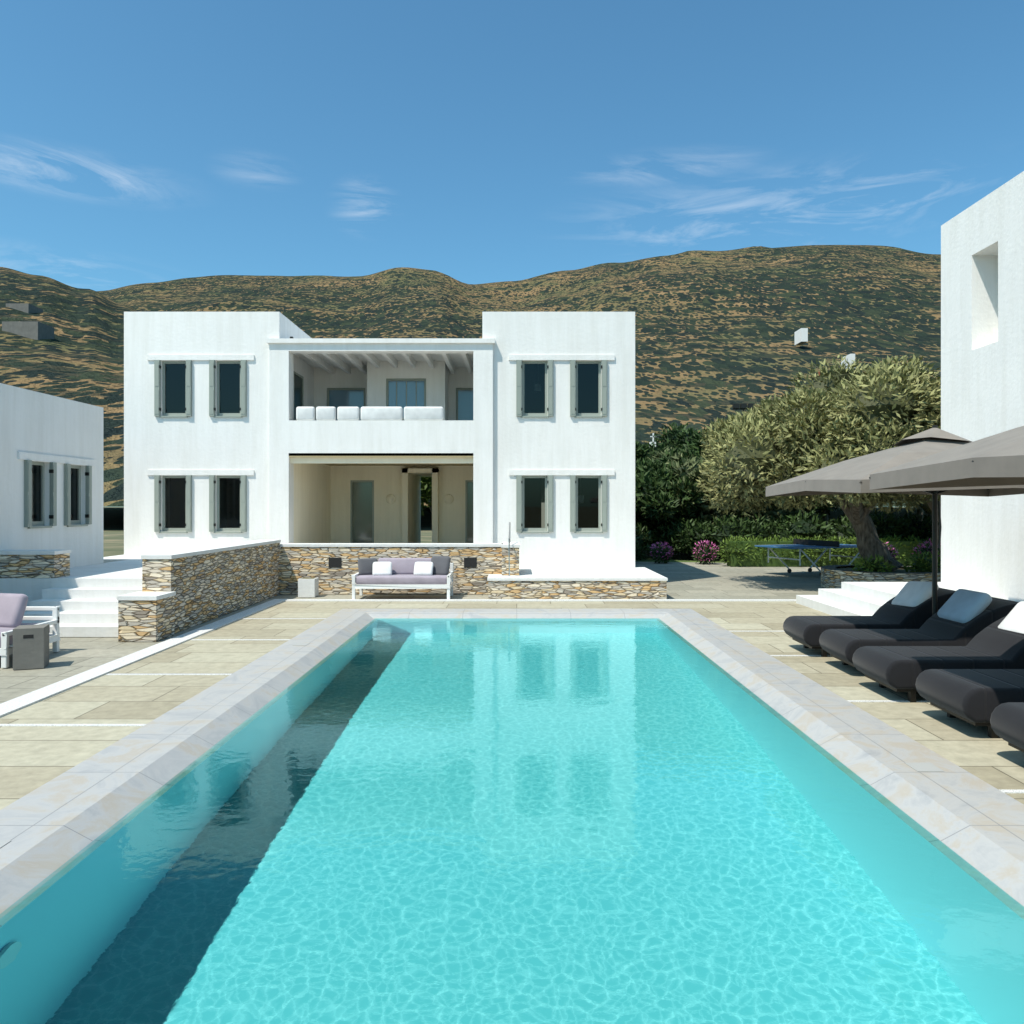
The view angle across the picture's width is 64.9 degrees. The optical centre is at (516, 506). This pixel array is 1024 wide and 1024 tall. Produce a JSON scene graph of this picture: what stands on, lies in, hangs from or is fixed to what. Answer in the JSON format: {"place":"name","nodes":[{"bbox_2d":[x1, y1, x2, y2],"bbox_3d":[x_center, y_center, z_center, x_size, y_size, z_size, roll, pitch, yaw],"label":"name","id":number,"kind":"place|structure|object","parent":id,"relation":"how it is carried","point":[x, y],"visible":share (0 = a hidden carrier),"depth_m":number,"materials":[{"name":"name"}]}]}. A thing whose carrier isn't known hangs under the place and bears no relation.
{"place":"outdoors","nodes":[
{"label":"outdoors","id":0,"kind":"place"},
{"bbox_2d":[0,267,431,512],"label":"hill","id":1,"kind":"structure","parent":0,"point":[79,357],"depth_m":158.44,"materials":[{"name":"plant"}]},
{"bbox_2d":[2,303,854,374],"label":"hillside houses","id":2,"kind":"structure","parent":1,"relation":"on","point":[36,330],"depth_m":171.41,"materials":[{"name":"paint"}]},
{"bbox_2d":[0,562,827,703],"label":"pavement","id":3,"kind":"structure","parent":0,"point":[73,656],"depth_m":16.16,"materials":[{"name":"beige stone"}]},
{"bbox_2d":[0,606,60,667],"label":"armchair","id":4,"kind":"object","parent":3,"relation":"on","point":[6,650],"visible":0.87,"depth_m":9.94,"materials":[{"name":"white paint"}]},
{"bbox_2d":[0,593,27,627],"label":"chair cushion","id":5,"kind":"object","parent":4,"relation":"on","point":[12,608],"visible":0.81,"depth_m":9.57,"materials":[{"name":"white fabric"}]},
{"bbox_2d":[0,623,49,647],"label":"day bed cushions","id":6,"kind":"object","parent":4,"relation":"on","point":[3,629],"visible":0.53,"depth_m":9.36,"materials":[{"name":"white fabric"}]},
{"bbox_2d":[13,624,48,669],"bbox_3d":[-5.450,1.575,9.049,0.300,0.450,0.302,0,0,-20],"label":"side table","id":7,"kind":"object","parent":3,"relation":"on","point":[30,646],"visible":1,"depth_m":8.92,"materials":[{"name":"grey concrete"}]},
{"bbox_2d":[0,555,141,636],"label":"stairs","id":8,"kind":"structure","parent":3,"relation":"on","point":[84,598],"depth_m":12.00,"materials":[{"name":"white concrete"}]},
{"bbox_2d":[0,383,102,567],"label":"building","id":9,"kind":"structure","parent":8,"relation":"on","point":[51,472],"depth_m":13.80,"materials":[{"name":"paint"}]},
{"bbox_2d":[298,577,318,596],"bbox_3d":[-4.165,1.617,16.115,0.330,0.365,0.330,0,0,0],"label":"side table","id":10,"kind":"object","parent":3,"relation":"on","point":[308,586],"visible":1,"depth_m":15.95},
{"bbox_2d":[0,540,667,641],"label":"stone walls","id":11,"kind":"structure","parent":3,"relation":"on","point":[185,589],"depth_m":15.60,"materials":[{"name":"beige stone"}]},
{"bbox_2d":[508,522,509,575],"bbox_3d":[-0.150,0.889,16.650,0.030,1.102,1.330,0,0,0],"label":"pole","id":12,"kind":"object","parent":11,"relation":"on","point":[509,548],"visible":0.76,"depth_m":16.00,"materials":[{"name":"silver metal"}]},
{"bbox_2d":[124,312,634,567],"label":"house","id":13,"kind":"structure","parent":3,"relation":"on","point":[530,437],"depth_m":18.30,"materials":[{"name":"paint"}]},
{"bbox_2d":[296,407,443,419],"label":"parapet cushions","id":14,"kind":"object","parent":13,"relation":"on","point":[380,413],"visible":1,"depth_m":18.22,"materials":[{"name":"white fabric"}]},
{"bbox_2d":[351,562,453,598],"bbox_3d":[-2.220,1.466,15.850,1.896,0.668,0.816,0,0,0],"label":"sofa frame","id":15,"kind":"object","parent":3,"relation":"on","point":[448,586],"visible":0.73,"depth_m":15.45,"materials":[{"name":"white paint"}]},
{"bbox_2d":[358,558,391,574],"bbox_3d":[-2.794,1.200,15.910,0.698,0.344,0.390,0,0,0],"label":"sofa pillow","id":16,"kind":"object","parent":15,"relation":"on","point":[365,566],"depth_m":15.83,"materials":[{"name":"white fabric"}]},
{"bbox_2d":[356,574,446,583],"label":"pool sofa cushions","id":17,"kind":"object","parent":15,"relation":"on","point":[401,579],"visible":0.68,"depth_m":15.47,"materials":[{"name":"grey fabric"}]},
{"bbox_2d":[378,558,430,573],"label":"sofa back cushions","id":18,"kind":"object","parent":15,"relation":"on","point":[402,565],"visible":0.46,"depth_m":16.02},
{"bbox_2d":[414,556,450,574],"bbox_3d":[-1.665,1.180,15.912,0.718,0.384,0.385,0,0,0],"label":"sofa pillow","id":19,"kind":"object","parent":15,"relation":"on","point":[441,565],"depth_m":15.84,"materials":[{"name":"white fabric"}]},
{"bbox_2d":[635,539,641,558],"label":"shrub","id":20,"kind":"object","parent":3,"relation":"on","point":[638,546],"visible":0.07,"depth_m":25.43,"materials":[{"name":"green plant"}]},
{"bbox_2d":[755,539,863,575],"bbox_3d":[7.900,1.345,21.300,2.740,0.910,1.680,0,0,-22],"label":"ping pong table","id":21,"kind":"object","parent":3,"relation":"on","point":[800,544],"visible":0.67,"depth_m":21.10,"materials":[{"name":"blue"}]},
{"bbox_2d":[717,534,931,566],"bbox_3d":[9.875,1.352,24.304,7.762,1.055,1.370,0,0,0],"label":"hedge","id":22,"kind":"object","parent":3,"relation":"on","point":[741,553],"visible":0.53,"depth_m":24.05,"materials":[{"name":"green plant"}]},
{"bbox_2d":[821,565,940,588],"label":"stone wall","id":23,"kind":"structure","parent":3,"relation":"on","point":[833,576],"depth_m":16.93,"materials":[{"name":"stone"}]},
{"bbox_2d":[696,354,940,571],"bbox_3d":[7.241,-0.890,17.707,6.673,5.041,6.894,0,0,0],"label":"tree","id":24,"kind":"object","parent":23,"relation":"on","point":[834,415],"visible":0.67,"depth_m":16.40,"materials":[{"name":"green plant"}]},
{"bbox_2d":[850,550,940,572],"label":"planter plants","id":25,"kind":"object","parent":23,"relation":"in","point":[922,564],"visible":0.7,"depth_m":17.02,"materials":[{"name":"green plant"}]},
{"bbox_2d":[875,494,940,548],"bbox_3d":[12.731,-0.681,23.684,5.899,5.150,6.424,0,0,0],"label":"olive tree","id":26,"kind":"object","parent":3,"relation":"on","point":[929,506],"depth_m":23.54,"materials":[{"name":"green plant"}]},
{"bbox_2d":[796,171,1023,615],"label":"building","id":27,"kind":"structure","parent":3,"relation":"on","point":[982,336],"depth_m":12.32,"materials":[{"name":"paint"}]},
{"bbox_2d":[0,609,1023,913],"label":"pool coping","id":28,"kind":"object","parent":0,"point":[50,827],"visible":0.88,"depth_m":5.76,"materials":[{"name":"white stone"}]},
{"bbox_2d":[0,601,1023,809],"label":"deck paving","id":29,"kind":"structure","parent":0,"point":[32,758],"depth_m":7.83,"materials":[{"name":"beige stone"}]},
{"bbox_2d":[0,599,1023,792],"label":"pebble strips","id":30,"kind":"object","parent":29,"relation":"in","point":[27,699],"visible":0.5,"depth_m":9.72,"materials":[{"name":"white gravel"}]},
{"bbox_2d":[783,588,954,656],"bbox_3d":[4.428,1.410,9.950,2.045,0.780,0.780,0,0,0],"label":"lounger","id":31,"kind":"object","parent":29,"relation":"on","point":[806,631],"visible":0.52,"depth_m":9.63,"materials":[{"name":"fabric"}]},
{"bbox_2d":[891,581,938,606],"bbox_3d":[4.900,1.100,9.930,0.358,0.382,0.609,0,0,0],"label":"lounger pillow","id":32,"kind":"object","parent":31,"relation":"on","point":[913,593],"visible":0.74,"depth_m":9.83,"materials":[{"name":"fabric"}]},
{"bbox_2d":[765,425,1023,615],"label":"umbrella","id":33,"kind":"object","parent":29,"relation":"on","point":[850,476],"visible":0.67,"depth_m":9.13,"materials":[{"name":"fabric"}]},
{"bbox_2d":[819,597,1018,666],"bbox_3d":[4.478,1.410,8.850,2.045,0.780,0.780,0,0,0],"label":"lounger","id":34,"kind":"object","parent":29,"relation":"on","point":[844,645],"visible":0.51,"depth_m":8.59,"materials":[{"name":"fabric"}]},
{"bbox_2d":[937,589,991,622],"bbox_3d":[4.900,1.100,8.830,0.327,0.349,0.581,0,0,0],"label":"lounger pillow","id":35,"kind":"object","parent":34,"relation":"on","point":[962,605],"visible":0.94,"depth_m":8.71,"materials":[{"name":"fabric"}]},
{"bbox_2d":[852,616,1023,701],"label":"lounger","id":36,"kind":"object","parent":29,"relation":"on","point":[902,668],"visible":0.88,"depth_m":7.51,"materials":[{"name":"fabric"}]},
{"bbox_2d":[998,601,1023,633],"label":"lounger pillow","id":37,"kind":"object","parent":36,"relation":"on","point":[1013,620],"visible":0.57,"depth_m":7.81,"materials":[{"name":"white fabric"}]},
{"bbox_2d":[869,426,1023,489],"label":"umbrella","id":38,"kind":"object","parent":29,"relation":"on","point":[996,459],"visible":1,"depth_m":5.81,"materials":[{"name":"fabric"}]},
{"bbox_2d":[916,669,1023,737],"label":"lounger","id":39,"kind":"object","parent":29,"relation":"on","point":[975,697],"visible":0.94,"depth_m":6.40,"materials":[{"name":"fabric"}]},
{"bbox_2d":[990,702,1023,751],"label":"lounger","id":40,"kind":"object","parent":29,"relation":"on","point":[1007,721],"visible":1,"depth_m":5.60,"materials":[{"name":"fabric"}]},
{"bbox_2d":[0,0,1023,506],"label":"sky","id":41,"kind":"structure","parent":0,"point":[142,141],"materials":[{"name":"blue"}]},
{"bbox_2d":[103,507,927,556],"bbox_3d":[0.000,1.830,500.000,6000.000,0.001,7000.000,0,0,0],"label":"ground","id":42,"kind":"structure","parent":0,"point":[113,531],"depth_m":85.81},
{"bbox_2d":[421,477,431,516],"bbox_3d":[-2.893,-0.706,30.399,5.870,5.095,6.614,0,0,41],"label":"tree","id":43,"kind":"object","parent":42,"relation":"on","point":[426,490],"visible":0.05,"depth_m":27.98,"materials":[{"name":"green plant"}]},
{"bbox_2d":[635,457,659,464],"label":"tree","id":44,"kind":"object","parent":42,"relation":"on","point":[637,462],"depth_m":33.20,"materials":[{"name":"green plant"}]},
{"bbox_2d":[693,403,754,431],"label":"floodlight poles","id":45,"kind":"object","parent":42,"relation":"on","point":[739,406],"visible":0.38,"depth_m":69.75,"materials":[{"name":"grey metal"}]},
{"bbox_2d":[649,539,940,564],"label":"flower shrubs","id":46,"kind":"object","parent":42,"relation":"on","point":[661,553],"visible":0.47,"depth_m":25.09,"materials":[{"name":"purple plant"}]},
{"bbox_2d":[96,245,940,505],"bbox_3d":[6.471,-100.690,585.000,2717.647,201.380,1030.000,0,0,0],"label":"hill","id":47,"kind":"structure","parent":0,"point":[715,331],"depth_m":351.99,"materials":[{"name":"green plant"}]},
{"bbox_2d":[635,527,833,562],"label":"plants","id":48,"kind":"object","parent":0,"point":[676,557],"depth_m":27.34,"materials":[{"name":"green plant"}]},
{"bbox_2d":[635,522,659,559],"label":"shrub","id":49,"kind":"object","parent":48,"relation":"on","point":[643,537],"visible":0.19,"depth_m":27.14,"materials":[{"name":"green plant"}]},
{"bbox_2d":[648,447,680,463],"bbox_3d":[9.665,-0.869,36.990,7.473,5.444,7.216,0,0,0],"label":"tree","id":50,"kind":"object","parent":48,"relation":"on","point":[658,454],"depth_m":37.58,"materials":[{"name":"green plant"}]},
{"bbox_2d":[635,421,701,462],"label":"tree","id":51,"kind":"object","parent":48,"relation":"on","point":[675,437],"visible":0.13,"depth_m":40.42,"materials":[{"name":"green plant"}]},
{"bbox_2d":[635,505,702,550],"bbox_3d":[5.303,0.603,29.150,3.618,2.129,3.084,0,0,43],"label":"shrub","id":52,"kind":"object","parent":48,"relation":"on","point":[681,516],"visible":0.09,"depth_m":27.84,"materials":[{"name":"green plant"}]},
{"bbox_2d":[635,467,709,555],"bbox_3d":[4.685,0.040,29.120,5.402,3.752,5.260,0,0,24],"label":"tree","id":53,"kind":"object","parent":48,"relation":"on","point":[654,501],"visible":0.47,"depth_m":27.36,"materials":[{"name":"green plant"}]},
{"bbox_2d":[653,518,717,555],"bbox_3d":[5.816,1.017,27.230,2.609,1.361,1.856,0,0,34],"label":"shrub","id":54,"kind":"object","parent":48,"relation":"on","point":[681,537],"visible":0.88,"depth_m":26.82,"materials":[{"name":"green plant"}]},
{"bbox_2d":[654,423,717,466],"bbox_3d":[8.550,-0.744,31.734,6.607,5.113,6.131,0,0,24],"label":"tree","id":55,"kind":"object","parent":48,"relation":"on","point":[694,444],"visible":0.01,"depth_m":30.36,"materials":[{"name":"green plant"}]},
{"bbox_2d":[635,457,738,554],"bbox_3d":[6.229,0.020,30.148,5.492,3.731,5.609,0,0,-38],"label":"bush","id":56,"kind":"object","parent":48,"relation":"on","point":[652,467],"visible":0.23,"depth_m":27.54,"materials":[{"name":"green plant"}]},
{"bbox_2d":[666,448,808,525],"bbox_3d":[7.977,-0.190,29.126,5.796,4.066,5.451,0,0,17],"label":"bush","id":57,"kind":"object","parent":48,"relation":"on","point":[773,511],"visible":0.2,"depth_m":27.39,"materials":[{"name":"green plant"}]},
{"bbox_2d":[697,513,780,558],"bbox_3d":[7.278,1.005,26.942,2.997,1.602,3.033,0,0,0],"label":"shrub","id":58,"kind":"object","parent":48,"relation":"on","point":[726,527],"visible":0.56,"depth_m":26.14,"materials":[{"name":"green plant"}]},
{"bbox_2d":[762,509,839,540],"bbox_3d":[9.331,0.923,26.564,2.920,1.805,3.186,0,0,0],"label":"shrub","id":59,"kind":"object","parent":48,"relation":"on","point":[807,527],"visible":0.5,"depth_m":25.72,"materials":[{"name":"green plant"}]},
{"bbox_2d":[795,496,838,521],"bbox_3d":[10.051,-0.675,29.773,6.289,5.044,6.740,0,0,0],"label":"tree","id":60,"kind":"object","parent":48,"relation":"on","point":[821,508],"depth_m":27.29,"materials":[{"name":"green plant"}]},
{"bbox_2d":[821,509,827,538],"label":"tree","id":61,"kind":"object","parent":48,"relation":"on","point":[825,518],"depth_m":37.91,"materials":[{"name":"green plant"}]},
{"bbox_2d":[817,498,838,514],"bbox_3d":[13.421,-0.888,30.389,6.325,5.476,7.030,0,0,-21],"label":"tree","id":62,"kind":"object","parent":48,"relation":"on","point":[828,509],"depth_m":30.70,"materials":[{"name":"green plant"}]},
{"bbox_2d":[822,509,916,540],"bbox_3d":[11.262,0.980,26.100,3.127,1.848,2.568,0,0,45],"label":"shrub","id":63,"kind":"object","parent":48,"relation":"on","point":[886,527],"visible":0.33,"depth_m":25.54,"materials":[{"name":"green plant"}]},
{"bbox_2d":[894,511,938,540],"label":"shrub","id":64,"kind":"object","parent":48,"relation":"on","point":[923,528],"visible":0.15,"depth_m":25.64,"materials":[{"name":"green plant"}]},
{"bbox_2d":[915,502,923,520],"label":"tree","id":65,"kind":"object","parent":48,"relation":"on","point":[920,511],"visible":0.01,"depth_m":33.93,"materials":[{"name":"green plant"}]},
{"bbox_2d":[916,501,931,518],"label":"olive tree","id":66,"kind":"object","parent":48,"relation":"on","point":[928,513],"depth_m":30.08,"materials":[{"name":"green plant"}]},
{"bbox_3d":[0.000,2.578,7.150,4.600,1.345,12.300,0,0,0],"label":"pool","id":67,"kind":"object","parent":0,"visible":0},
{"bbox_2d":[0,618,1023,1023],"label":"pool water","id":68,"kind":"structure","parent":67,"relation":"in","point":[516,820],"depth_m":4.08,"materials":[{"name":"teal liquid"}]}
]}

